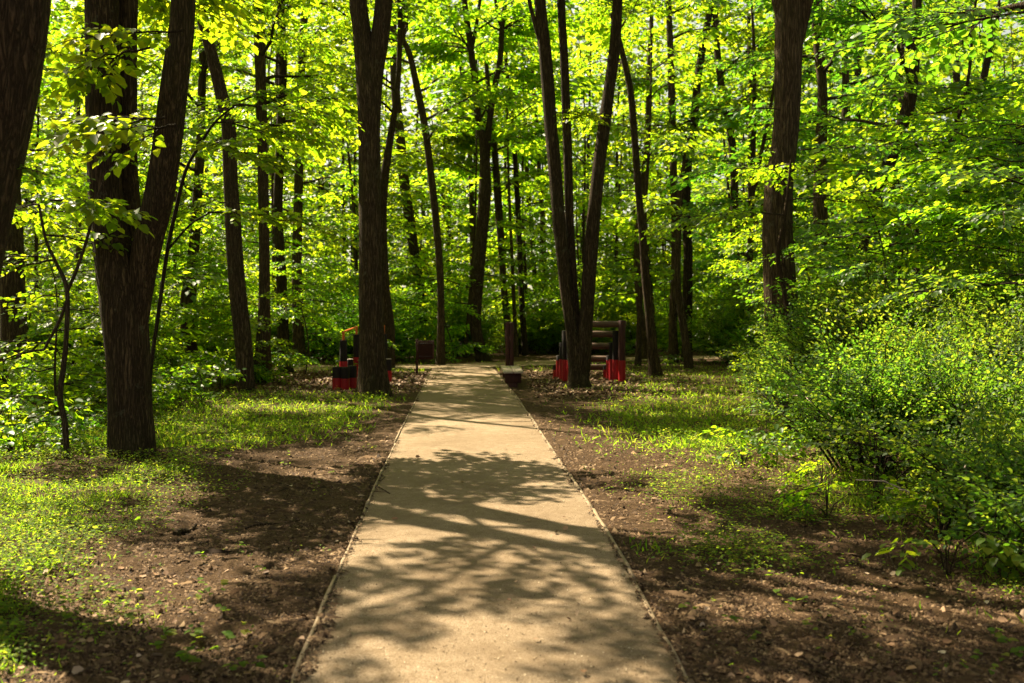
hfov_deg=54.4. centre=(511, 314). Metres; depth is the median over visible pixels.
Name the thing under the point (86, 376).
leafy plant
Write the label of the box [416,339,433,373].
information board
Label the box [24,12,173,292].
background tree
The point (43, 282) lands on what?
background tree
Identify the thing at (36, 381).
leafy plant
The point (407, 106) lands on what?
sky
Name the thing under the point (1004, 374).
shrub
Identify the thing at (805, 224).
background tree
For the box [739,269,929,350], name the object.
shrub
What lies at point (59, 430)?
leafy plant
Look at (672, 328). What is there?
slim tree
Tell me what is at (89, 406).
leafy plant
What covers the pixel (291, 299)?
sapling
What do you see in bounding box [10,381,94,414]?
leafy plant
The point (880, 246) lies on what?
background tree
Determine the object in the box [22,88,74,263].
background tree
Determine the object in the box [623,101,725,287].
background tree
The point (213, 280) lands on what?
sapling
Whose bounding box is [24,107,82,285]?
background tree
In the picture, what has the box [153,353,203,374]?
leafy plant
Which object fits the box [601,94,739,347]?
background tree
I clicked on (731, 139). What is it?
slim tree
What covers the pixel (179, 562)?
stick
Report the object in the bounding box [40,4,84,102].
background tree
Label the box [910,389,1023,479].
shrub
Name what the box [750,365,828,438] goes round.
shrub
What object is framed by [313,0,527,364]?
slim tree
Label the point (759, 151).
background tree
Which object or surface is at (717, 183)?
background tree
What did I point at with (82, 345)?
leafy plant
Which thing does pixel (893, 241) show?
background tree
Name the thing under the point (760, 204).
background tree
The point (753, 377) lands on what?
shrub
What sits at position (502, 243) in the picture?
background tree
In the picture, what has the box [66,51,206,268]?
background tree
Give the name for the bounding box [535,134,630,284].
background tree
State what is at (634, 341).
leafy plant
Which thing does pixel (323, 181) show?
background tree
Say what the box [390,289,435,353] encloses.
leafy bush
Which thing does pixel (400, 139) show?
slim tree
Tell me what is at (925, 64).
straight tree
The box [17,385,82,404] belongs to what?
leafy plant
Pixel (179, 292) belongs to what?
leafy bush
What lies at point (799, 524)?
stick
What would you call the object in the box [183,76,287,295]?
background tree
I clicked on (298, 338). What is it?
straight tree
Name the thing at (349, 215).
background tree
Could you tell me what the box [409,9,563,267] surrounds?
slim tree
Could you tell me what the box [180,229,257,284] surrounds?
sapling
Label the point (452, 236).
background tree
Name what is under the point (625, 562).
path kerb
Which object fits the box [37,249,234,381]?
sapling
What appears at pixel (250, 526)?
stick
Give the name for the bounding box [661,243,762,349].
sapling
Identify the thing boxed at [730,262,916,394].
shrub
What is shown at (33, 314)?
leafy bush
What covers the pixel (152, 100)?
background tree
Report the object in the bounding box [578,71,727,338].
background tree
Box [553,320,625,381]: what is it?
log ladder
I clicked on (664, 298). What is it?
sapling
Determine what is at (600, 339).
leafy bush
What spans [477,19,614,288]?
slim tree
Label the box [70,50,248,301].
background tree
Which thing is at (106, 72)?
forked tree
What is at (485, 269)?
sapling
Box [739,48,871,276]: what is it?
background tree
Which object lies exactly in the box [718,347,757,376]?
leafy plant
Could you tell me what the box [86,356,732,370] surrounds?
cross path
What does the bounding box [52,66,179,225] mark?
background tree
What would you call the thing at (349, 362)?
stump post
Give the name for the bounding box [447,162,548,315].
background tree
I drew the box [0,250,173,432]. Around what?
sapling
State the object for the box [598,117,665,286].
background tree
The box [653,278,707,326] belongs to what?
sapling
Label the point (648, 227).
background tree
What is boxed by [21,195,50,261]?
background tree
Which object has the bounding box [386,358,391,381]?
stump post
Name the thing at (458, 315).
leafy bush
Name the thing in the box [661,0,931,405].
upright tree
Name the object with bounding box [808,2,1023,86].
overhanging tree
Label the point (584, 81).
slim tree
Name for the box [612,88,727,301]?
background tree
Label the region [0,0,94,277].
leaning tree
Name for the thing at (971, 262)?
shrub
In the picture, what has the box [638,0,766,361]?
slim tree
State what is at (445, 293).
sapling
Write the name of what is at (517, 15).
curved tree
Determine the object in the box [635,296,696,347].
leafy bush
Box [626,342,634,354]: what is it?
leafy plant
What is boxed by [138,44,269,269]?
background tree
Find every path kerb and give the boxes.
[291,369,432,682]
[494,369,690,682]
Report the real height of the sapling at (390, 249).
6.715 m
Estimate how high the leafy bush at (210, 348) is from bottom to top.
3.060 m
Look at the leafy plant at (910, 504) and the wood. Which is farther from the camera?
the wood
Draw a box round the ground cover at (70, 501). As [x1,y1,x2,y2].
[0,365,1023,682]
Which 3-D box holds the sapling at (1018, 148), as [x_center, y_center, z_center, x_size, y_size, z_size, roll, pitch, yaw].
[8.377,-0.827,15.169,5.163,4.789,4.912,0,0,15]
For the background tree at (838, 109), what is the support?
on the ground at (522, 391)
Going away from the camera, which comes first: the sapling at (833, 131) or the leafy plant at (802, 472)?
the leafy plant at (802, 472)
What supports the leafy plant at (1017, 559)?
on the ground at (522, 391)
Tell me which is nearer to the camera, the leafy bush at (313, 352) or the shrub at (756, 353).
the shrub at (756, 353)
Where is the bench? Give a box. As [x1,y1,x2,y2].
[501,322,523,387]
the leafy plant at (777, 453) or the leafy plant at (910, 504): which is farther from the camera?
the leafy plant at (777, 453)
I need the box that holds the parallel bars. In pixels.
[340,325,386,376]
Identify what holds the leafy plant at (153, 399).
on the ground at (522, 391)
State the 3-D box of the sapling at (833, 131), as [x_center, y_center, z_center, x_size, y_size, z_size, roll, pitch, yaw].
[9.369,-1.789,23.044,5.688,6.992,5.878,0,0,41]
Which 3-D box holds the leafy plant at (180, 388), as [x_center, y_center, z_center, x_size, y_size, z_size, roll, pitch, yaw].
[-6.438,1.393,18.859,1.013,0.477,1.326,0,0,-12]
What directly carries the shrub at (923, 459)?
on the ground at (522, 391)
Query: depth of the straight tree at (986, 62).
32.37 m
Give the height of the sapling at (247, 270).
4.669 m
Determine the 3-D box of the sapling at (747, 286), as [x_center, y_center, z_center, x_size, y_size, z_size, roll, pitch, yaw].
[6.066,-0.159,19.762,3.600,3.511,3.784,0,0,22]
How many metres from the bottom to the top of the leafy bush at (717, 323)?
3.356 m
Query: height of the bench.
1.573 m
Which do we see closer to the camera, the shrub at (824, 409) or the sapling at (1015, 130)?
the shrub at (824, 409)
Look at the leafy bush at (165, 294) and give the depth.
33.52 m
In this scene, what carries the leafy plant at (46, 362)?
on the ground at (522, 391)
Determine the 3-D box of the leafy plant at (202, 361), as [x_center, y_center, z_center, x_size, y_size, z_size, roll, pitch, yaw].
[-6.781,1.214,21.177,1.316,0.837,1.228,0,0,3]
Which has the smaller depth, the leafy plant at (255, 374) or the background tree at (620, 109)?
the leafy plant at (255, 374)
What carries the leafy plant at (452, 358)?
on the ground at (522, 391)
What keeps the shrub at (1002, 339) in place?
on the ground at (522, 391)
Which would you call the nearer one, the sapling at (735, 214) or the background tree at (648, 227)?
the sapling at (735, 214)
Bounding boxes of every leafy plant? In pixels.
[0,351,46,398]
[0,356,21,397]
[0,371,73,408]
[0,379,57,431]
[0,389,101,452]
[0,416,36,436]
[0,431,82,458]
[2,367,31,384]
[3,406,104,446]
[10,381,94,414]
[13,362,92,392]
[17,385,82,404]
[22,359,99,398]
[28,355,53,376]
[30,346,104,370]
[45,412,106,431]
[46,364,194,418]
[69,402,106,425]
[71,343,103,356]
[82,380,179,408]
[84,365,179,396]
[86,394,159,415]
[152,356,246,403]
[152,366,211,402]
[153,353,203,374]
[153,353,204,376]
[153,356,214,393]
[153,388,218,408]
[154,375,194,397]
[157,358,179,366]
[171,352,221,385]
[177,356,235,390]
[210,367,269,382]
[223,364,273,384]
[305,336,333,359]
[395,344,415,361]
[415,345,464,363]
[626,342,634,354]
[628,336,662,352]
[660,352,683,365]
[698,417,815,457]
[704,335,758,368]
[709,351,741,363]
[716,427,805,467]
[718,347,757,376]
[773,479,901,517]
[777,459,869,487]
[795,412,977,510]
[862,492,1023,580]
[877,475,1023,538]
[944,474,1023,551]
[993,501,1023,520]
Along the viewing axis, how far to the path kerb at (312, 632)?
5.97 m
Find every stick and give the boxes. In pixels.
[172,523,196,534]
[176,559,209,564]
[245,520,299,528]
[783,517,807,547]
[809,668,850,682]
[830,603,880,622]
[846,559,882,569]
[890,554,937,584]
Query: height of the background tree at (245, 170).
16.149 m
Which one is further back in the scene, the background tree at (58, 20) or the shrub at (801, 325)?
the background tree at (58, 20)
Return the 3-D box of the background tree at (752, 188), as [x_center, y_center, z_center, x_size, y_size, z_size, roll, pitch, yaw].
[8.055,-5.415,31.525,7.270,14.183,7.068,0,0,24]
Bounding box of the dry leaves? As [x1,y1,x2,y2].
[2,369,1023,682]
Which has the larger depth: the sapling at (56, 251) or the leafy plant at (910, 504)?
the sapling at (56, 251)
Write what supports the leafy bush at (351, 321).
on the ground at (522, 391)
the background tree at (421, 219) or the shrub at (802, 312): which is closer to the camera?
the shrub at (802, 312)
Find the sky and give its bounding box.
[21,0,1023,309]
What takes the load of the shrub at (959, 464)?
on the ground at (522, 391)
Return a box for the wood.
[21,0,1023,339]
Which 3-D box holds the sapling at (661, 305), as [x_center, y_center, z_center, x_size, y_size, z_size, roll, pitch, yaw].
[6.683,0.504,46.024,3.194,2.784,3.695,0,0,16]
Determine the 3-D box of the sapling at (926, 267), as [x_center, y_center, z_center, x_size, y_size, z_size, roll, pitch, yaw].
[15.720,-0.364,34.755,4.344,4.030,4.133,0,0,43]
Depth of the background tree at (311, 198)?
31.20 m
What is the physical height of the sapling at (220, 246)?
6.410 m
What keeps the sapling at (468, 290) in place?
on the ground at (522, 391)
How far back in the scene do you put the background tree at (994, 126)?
37.87 m
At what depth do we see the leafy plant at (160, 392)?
17.45 m
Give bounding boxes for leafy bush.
[25,278,54,357]
[26,291,45,349]
[27,283,104,363]
[93,264,203,358]
[153,279,226,303]
[155,284,272,354]
[200,285,313,355]
[287,268,354,355]
[288,277,424,359]
[315,314,405,358]
[353,277,433,351]
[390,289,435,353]
[408,283,511,355]
[426,282,491,333]
[481,284,563,353]
[490,271,610,351]
[539,298,625,352]
[605,303,678,349]
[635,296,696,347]
[666,268,763,362]
[692,274,761,351]
[711,295,762,360]
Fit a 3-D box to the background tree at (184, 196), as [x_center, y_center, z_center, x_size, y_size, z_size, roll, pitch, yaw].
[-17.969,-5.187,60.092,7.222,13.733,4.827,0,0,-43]
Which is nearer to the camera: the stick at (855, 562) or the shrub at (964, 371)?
the stick at (855, 562)
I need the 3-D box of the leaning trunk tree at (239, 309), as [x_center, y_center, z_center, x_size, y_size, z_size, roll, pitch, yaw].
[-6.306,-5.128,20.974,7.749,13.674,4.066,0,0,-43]
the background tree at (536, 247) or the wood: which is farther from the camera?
the wood
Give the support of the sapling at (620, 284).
on the ground at (522, 391)
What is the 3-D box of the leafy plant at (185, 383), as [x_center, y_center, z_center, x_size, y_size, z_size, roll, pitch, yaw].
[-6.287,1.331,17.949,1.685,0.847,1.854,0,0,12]
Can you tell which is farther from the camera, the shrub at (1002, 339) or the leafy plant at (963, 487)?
the shrub at (1002, 339)
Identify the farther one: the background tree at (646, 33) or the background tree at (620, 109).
the background tree at (620, 109)
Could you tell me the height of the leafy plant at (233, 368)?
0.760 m
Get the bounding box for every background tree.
[0,0,87,398]
[0,144,86,394]
[21,0,83,197]
[21,156,81,287]
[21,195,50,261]
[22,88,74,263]
[23,22,216,330]
[24,0,91,362]
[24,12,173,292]
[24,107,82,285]
[27,123,82,286]
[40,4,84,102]
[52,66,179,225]
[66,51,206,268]
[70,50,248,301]
[137,62,292,358]
[137,83,253,264]
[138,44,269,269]
[148,12,356,252]
[149,3,358,358]
[161,37,358,325]
[179,139,253,261]
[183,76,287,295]
[187,7,394,302]
[192,55,347,293]
[235,114,311,239]
[250,156,350,258]
[254,3,475,273]
[283,43,431,307]
[284,155,358,261]
[284,157,389,289]
[286,86,425,283]
[312,102,444,282]
[331,74,478,273]
[344,119,489,298]
[381,87,461,272]
[382,97,520,284]
[389,27,554,357]
[392,43,577,349]
[417,52,592,343]
[418,145,483,295]
[419,34,603,356]
[445,117,537,293]
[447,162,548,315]
[467,103,604,291]
[481,30,663,318]
[514,121,649,319]
[530,137,629,308]
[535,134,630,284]
[553,88,670,289]
[564,1,731,366]
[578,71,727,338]
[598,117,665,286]
[598,139,667,312]
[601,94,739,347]
[602,124,678,283]
[609,138,717,297]
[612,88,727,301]
[621,128,725,298]
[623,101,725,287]
[643,45,813,310]
[644,0,881,364]
[652,46,814,299]
[656,53,800,299]
[659,135,742,311]
[677,26,833,285]
[693,79,795,277]
[706,33,841,263]
[706,79,811,276]
[714,50,830,258]
[717,25,881,261]
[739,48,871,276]
[758,1,953,291]
[795,9,979,291]
[796,67,919,281]
[797,88,869,242]
[831,40,974,275]
[891,79,952,279]
[901,83,1023,292]
[947,56,1023,269]
[951,48,1023,268]
[986,65,1023,242]
[993,24,1023,267]
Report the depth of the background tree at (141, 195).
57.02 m
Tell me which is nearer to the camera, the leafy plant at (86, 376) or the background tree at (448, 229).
the leafy plant at (86, 376)
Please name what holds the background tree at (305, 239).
on the ground at (522, 391)
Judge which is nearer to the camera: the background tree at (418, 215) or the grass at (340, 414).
the grass at (340, 414)
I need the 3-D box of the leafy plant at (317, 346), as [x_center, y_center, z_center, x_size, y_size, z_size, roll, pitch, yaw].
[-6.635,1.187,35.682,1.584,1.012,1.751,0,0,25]
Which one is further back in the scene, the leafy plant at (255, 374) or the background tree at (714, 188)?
the background tree at (714, 188)
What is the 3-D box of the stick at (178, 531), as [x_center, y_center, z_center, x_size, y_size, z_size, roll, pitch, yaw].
[-2.433,1.604,7.428,0.043,0.066,0.325,0,0,10]
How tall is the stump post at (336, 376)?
0.622 m
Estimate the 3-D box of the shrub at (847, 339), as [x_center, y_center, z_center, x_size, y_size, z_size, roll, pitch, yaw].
[4.476,0.715,12.144,2.661,1.722,2.642,0,0,-22]
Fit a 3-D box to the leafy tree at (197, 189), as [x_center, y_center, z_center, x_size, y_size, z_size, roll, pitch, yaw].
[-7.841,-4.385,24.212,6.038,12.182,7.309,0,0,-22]
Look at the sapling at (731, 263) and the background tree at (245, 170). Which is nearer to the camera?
the sapling at (731, 263)
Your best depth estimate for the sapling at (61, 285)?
35.21 m
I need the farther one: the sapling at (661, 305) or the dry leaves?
the sapling at (661, 305)
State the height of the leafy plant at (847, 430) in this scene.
0.907 m
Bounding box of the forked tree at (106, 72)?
[28,0,318,458]
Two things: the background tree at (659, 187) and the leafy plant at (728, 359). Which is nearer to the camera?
the leafy plant at (728, 359)
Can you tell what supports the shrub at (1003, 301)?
on the ground at (522, 391)
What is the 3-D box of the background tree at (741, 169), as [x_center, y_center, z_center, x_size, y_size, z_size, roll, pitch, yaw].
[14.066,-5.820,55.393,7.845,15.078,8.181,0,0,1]
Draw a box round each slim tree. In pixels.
[293,1,505,339]
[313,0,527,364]
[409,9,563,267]
[414,34,580,335]
[434,0,615,355]
[439,33,592,294]
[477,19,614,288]
[569,0,681,376]
[569,0,735,360]
[616,0,773,362]
[620,140,708,368]
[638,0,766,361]
[672,0,838,360]
[704,0,837,198]
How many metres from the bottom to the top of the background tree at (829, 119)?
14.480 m
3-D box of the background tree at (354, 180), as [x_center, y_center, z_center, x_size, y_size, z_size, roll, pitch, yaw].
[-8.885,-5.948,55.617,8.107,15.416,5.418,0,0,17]
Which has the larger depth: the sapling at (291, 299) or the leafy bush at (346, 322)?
the leafy bush at (346, 322)
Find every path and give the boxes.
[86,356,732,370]
[300,367,679,682]
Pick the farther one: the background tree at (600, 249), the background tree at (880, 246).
the background tree at (600, 249)
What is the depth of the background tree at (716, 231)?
46.35 m
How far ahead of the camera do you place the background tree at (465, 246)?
38.61 m
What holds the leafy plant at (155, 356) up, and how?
on the ground at (522, 391)
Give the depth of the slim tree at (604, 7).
25.43 m
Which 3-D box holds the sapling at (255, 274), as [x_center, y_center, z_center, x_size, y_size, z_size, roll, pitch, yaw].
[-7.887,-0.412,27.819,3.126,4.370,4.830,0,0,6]
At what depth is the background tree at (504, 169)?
51.04 m
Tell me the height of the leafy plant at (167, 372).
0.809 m
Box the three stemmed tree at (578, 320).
[527,0,622,388]
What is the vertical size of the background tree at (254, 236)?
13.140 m
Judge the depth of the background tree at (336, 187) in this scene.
61.30 m
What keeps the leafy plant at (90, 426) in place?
on the ground at (522, 391)
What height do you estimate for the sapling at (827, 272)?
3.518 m
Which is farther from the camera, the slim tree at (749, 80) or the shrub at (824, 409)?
the slim tree at (749, 80)
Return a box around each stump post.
[332,367,340,389]
[341,367,349,389]
[347,359,352,366]
[348,365,356,387]
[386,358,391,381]
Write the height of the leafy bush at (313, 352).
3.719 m
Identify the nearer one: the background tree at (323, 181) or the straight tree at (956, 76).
the straight tree at (956, 76)
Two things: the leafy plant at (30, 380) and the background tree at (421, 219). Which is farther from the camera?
the background tree at (421, 219)
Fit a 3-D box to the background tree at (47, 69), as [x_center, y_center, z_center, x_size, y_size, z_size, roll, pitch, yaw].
[-11.387,-3.759,26.897,5.865,10.844,6.001,0,0,-35]
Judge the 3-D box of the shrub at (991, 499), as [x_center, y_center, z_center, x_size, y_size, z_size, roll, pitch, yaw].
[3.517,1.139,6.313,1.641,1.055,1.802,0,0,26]
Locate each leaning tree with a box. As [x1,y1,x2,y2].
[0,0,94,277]
[752,0,1023,286]
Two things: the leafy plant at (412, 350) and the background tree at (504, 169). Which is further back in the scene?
the background tree at (504, 169)
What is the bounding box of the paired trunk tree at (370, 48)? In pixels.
[349,0,392,397]
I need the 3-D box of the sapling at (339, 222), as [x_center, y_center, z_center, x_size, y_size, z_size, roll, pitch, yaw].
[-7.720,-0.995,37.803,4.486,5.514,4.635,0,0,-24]
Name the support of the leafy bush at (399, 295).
on the ground at (522, 391)
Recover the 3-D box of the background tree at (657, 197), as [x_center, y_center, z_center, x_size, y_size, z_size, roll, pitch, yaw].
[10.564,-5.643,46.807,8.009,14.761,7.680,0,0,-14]
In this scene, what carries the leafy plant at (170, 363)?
on the ground at (522, 391)
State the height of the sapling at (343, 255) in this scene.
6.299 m
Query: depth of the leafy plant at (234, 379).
21.82 m
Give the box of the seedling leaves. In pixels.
[3,400,1023,673]
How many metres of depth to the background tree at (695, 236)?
41.95 m
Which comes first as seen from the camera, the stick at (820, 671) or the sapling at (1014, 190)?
the stick at (820, 671)
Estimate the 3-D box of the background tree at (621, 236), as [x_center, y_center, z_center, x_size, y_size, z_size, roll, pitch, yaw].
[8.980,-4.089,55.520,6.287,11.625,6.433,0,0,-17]
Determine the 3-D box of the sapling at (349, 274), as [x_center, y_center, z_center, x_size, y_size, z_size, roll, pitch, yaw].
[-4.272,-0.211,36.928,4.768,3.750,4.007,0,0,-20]
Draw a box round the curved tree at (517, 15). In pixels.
[387,0,645,361]
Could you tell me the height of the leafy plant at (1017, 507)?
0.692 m
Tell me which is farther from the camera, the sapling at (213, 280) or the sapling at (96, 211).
the sapling at (213, 280)
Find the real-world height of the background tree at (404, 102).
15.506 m
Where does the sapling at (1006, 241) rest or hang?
on the ground at (522, 391)
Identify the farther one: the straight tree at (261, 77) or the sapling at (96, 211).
the straight tree at (261, 77)
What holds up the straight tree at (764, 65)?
on the ground at (522, 391)
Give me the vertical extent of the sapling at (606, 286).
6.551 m
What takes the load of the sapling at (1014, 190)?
on the ground at (522, 391)
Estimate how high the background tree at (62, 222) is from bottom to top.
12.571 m
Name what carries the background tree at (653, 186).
on the ground at (522, 391)
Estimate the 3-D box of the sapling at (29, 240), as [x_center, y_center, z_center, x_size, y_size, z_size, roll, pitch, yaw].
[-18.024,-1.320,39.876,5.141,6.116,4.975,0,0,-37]
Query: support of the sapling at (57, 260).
on the ground at (522, 391)
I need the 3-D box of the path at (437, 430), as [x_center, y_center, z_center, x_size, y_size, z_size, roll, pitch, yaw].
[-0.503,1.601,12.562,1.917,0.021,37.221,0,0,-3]
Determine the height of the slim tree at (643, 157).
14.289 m
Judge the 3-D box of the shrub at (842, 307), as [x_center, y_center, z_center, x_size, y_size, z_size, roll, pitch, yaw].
[5.504,0.257,13.765,4.014,2.703,3.606,0,0,10]
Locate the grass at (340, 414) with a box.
[0,360,1023,682]
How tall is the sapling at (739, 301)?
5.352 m
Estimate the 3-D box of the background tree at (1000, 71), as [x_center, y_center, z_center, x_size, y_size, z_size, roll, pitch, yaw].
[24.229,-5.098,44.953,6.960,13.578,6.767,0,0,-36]
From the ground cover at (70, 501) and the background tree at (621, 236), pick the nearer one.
the ground cover at (70, 501)
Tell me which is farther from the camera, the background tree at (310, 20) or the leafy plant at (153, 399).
the background tree at (310, 20)
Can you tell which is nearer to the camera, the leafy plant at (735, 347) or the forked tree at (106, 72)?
the forked tree at (106, 72)
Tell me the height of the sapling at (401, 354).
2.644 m
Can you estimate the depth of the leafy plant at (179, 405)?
17.38 m
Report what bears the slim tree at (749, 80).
on the ground at (522, 391)
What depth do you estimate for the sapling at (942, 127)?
13.98 m
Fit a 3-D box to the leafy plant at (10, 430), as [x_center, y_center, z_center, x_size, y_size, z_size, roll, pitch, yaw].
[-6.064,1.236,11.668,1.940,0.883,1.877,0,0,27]
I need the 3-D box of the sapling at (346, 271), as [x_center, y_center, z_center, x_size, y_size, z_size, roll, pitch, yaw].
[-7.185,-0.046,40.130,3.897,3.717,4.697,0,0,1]
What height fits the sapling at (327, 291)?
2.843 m
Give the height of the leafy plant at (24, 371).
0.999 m
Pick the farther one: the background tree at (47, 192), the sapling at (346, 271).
the background tree at (47, 192)
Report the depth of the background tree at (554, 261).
46.02 m
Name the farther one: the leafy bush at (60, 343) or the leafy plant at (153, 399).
the leafy bush at (60, 343)
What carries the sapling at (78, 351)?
on the ground at (522, 391)
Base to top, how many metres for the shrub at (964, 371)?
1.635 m
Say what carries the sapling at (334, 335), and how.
on the ground at (522, 391)
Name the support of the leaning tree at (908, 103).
on the ground at (522, 391)
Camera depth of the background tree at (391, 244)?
39.30 m
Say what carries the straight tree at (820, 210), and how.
on the ground at (522, 391)
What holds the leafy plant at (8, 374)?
on the ground at (522, 391)
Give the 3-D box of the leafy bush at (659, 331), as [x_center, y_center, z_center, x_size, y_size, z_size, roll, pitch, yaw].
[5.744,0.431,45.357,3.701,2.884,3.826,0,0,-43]
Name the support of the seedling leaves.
on the ground at (522, 391)
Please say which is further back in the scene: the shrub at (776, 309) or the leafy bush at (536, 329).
the leafy bush at (536, 329)
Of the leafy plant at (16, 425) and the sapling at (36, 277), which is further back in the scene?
the sapling at (36, 277)
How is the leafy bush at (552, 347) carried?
on the ground at (522, 391)
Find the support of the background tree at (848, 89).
on the ground at (522, 391)
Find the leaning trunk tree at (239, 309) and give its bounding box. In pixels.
[53,0,333,391]
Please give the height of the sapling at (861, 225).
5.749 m
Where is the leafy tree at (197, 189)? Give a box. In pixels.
[58,0,335,376]
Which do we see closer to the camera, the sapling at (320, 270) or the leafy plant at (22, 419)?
the leafy plant at (22, 419)
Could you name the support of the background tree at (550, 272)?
on the ground at (522, 391)
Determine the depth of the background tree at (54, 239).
31.92 m
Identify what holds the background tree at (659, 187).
on the ground at (522, 391)
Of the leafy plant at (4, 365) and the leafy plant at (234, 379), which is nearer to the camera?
the leafy plant at (4, 365)
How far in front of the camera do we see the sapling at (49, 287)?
36.47 m
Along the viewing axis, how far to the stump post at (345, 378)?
21.29 m
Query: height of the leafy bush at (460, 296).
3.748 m
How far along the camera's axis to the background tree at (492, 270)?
52.82 m
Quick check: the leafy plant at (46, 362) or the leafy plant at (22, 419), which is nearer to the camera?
the leafy plant at (22, 419)
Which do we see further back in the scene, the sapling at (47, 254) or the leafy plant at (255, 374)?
the sapling at (47, 254)
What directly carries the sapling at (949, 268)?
on the ground at (522, 391)
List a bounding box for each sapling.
[0,147,157,458]
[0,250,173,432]
[14,297,188,411]
[21,160,103,346]
[24,121,256,371]
[24,209,96,296]
[24,229,91,291]
[26,229,91,289]
[27,276,97,353]
[28,241,88,291]
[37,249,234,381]
[38,270,96,345]
[151,85,364,380]
[153,233,205,297]
[157,218,289,382]
[157,219,294,357]
[162,218,252,295]
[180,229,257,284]
[187,292,310,382]
[209,251,271,296]
[248,246,402,374]
[249,257,348,352]
[251,217,354,358]
[257,223,358,296]
[288,288,351,357]
[302,269,358,337]
[331,258,454,351]
[336,294,419,361]
[345,189,498,353]
[358,219,457,301]
[389,253,500,360]
[409,284,456,318]
[444,247,507,319]
[445,272,495,343]
[449,242,528,350]
[494,275,563,352]
[556,202,670,351]
[578,243,653,345]
[605,220,725,355]
[628,296,680,348]
[641,160,929,405]
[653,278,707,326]
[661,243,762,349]
[681,207,762,325]
[692,231,802,350]
[698,188,855,341]
[707,211,828,371]
[730,216,894,339]
[755,55,1023,374]
[761,176,1021,341]
[793,76,1023,306]
[794,80,1023,305]
[842,157,1023,390]
[861,116,1023,310]
[874,101,1023,302]
[902,254,1011,279]
[903,146,1023,293]
[917,123,1023,285]
[958,220,1023,273]
[1000,181,1023,251]
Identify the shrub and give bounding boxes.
[729,355,808,408]
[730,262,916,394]
[731,304,1023,476]
[733,320,841,397]
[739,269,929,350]
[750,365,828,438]
[751,290,931,403]
[752,303,979,434]
[763,236,1019,379]
[828,314,1023,474]
[832,390,1023,529]
[840,289,1023,423]
[895,257,1000,336]
[907,230,1023,375]
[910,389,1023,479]
[924,430,1023,541]
[925,417,1023,562]
[972,362,1023,445]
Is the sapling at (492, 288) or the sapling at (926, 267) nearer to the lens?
the sapling at (926, 267)
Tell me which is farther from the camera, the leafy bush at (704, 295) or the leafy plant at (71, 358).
the leafy bush at (704, 295)
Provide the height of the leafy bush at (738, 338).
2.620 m
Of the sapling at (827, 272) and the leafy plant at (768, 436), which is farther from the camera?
the sapling at (827, 272)
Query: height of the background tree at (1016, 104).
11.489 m
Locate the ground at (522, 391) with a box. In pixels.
[0,335,1023,682]
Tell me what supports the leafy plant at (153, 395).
on the ground at (522, 391)
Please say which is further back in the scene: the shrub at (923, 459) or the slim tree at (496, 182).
the slim tree at (496, 182)
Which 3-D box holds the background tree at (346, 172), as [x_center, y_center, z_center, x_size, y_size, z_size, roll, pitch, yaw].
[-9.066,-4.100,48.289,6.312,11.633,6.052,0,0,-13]
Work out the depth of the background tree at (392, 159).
59.83 m
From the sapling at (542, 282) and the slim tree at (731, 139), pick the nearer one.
the slim tree at (731, 139)
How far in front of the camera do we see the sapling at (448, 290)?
39.08 m
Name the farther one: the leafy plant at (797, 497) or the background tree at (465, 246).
the background tree at (465, 246)
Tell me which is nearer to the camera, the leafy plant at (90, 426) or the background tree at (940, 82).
the leafy plant at (90, 426)
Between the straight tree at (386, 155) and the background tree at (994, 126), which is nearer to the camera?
the straight tree at (386, 155)
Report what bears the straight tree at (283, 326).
on the ground at (522, 391)
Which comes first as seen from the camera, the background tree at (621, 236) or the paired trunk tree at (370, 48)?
the paired trunk tree at (370, 48)
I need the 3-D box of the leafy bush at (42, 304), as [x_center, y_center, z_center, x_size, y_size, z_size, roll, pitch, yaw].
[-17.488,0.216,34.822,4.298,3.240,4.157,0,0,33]
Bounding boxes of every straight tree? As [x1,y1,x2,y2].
[137,0,386,372]
[137,0,399,382]
[187,1,390,362]
[287,0,404,367]
[705,0,945,304]
[734,0,972,289]
[743,0,979,285]
[827,10,1014,279]
[868,0,1023,273]
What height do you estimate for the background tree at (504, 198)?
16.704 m
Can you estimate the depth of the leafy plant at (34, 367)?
17.51 m
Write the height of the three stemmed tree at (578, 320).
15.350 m
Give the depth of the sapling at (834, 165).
21.03 m
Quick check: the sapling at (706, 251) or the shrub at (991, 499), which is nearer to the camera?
the shrub at (991, 499)
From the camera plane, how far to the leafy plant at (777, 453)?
10.56 m
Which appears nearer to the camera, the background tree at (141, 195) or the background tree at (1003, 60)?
the background tree at (1003, 60)
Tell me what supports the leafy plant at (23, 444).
on the ground at (522, 391)
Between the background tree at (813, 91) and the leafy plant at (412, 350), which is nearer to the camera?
the leafy plant at (412, 350)
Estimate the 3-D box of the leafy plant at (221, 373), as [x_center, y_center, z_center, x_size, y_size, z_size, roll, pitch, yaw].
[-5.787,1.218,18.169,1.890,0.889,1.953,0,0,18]
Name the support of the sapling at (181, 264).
on the ground at (522, 391)
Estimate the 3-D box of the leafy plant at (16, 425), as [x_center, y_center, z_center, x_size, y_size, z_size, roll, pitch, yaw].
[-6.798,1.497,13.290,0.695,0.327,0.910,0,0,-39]
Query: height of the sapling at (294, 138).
4.524 m
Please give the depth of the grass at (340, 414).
13.12 m

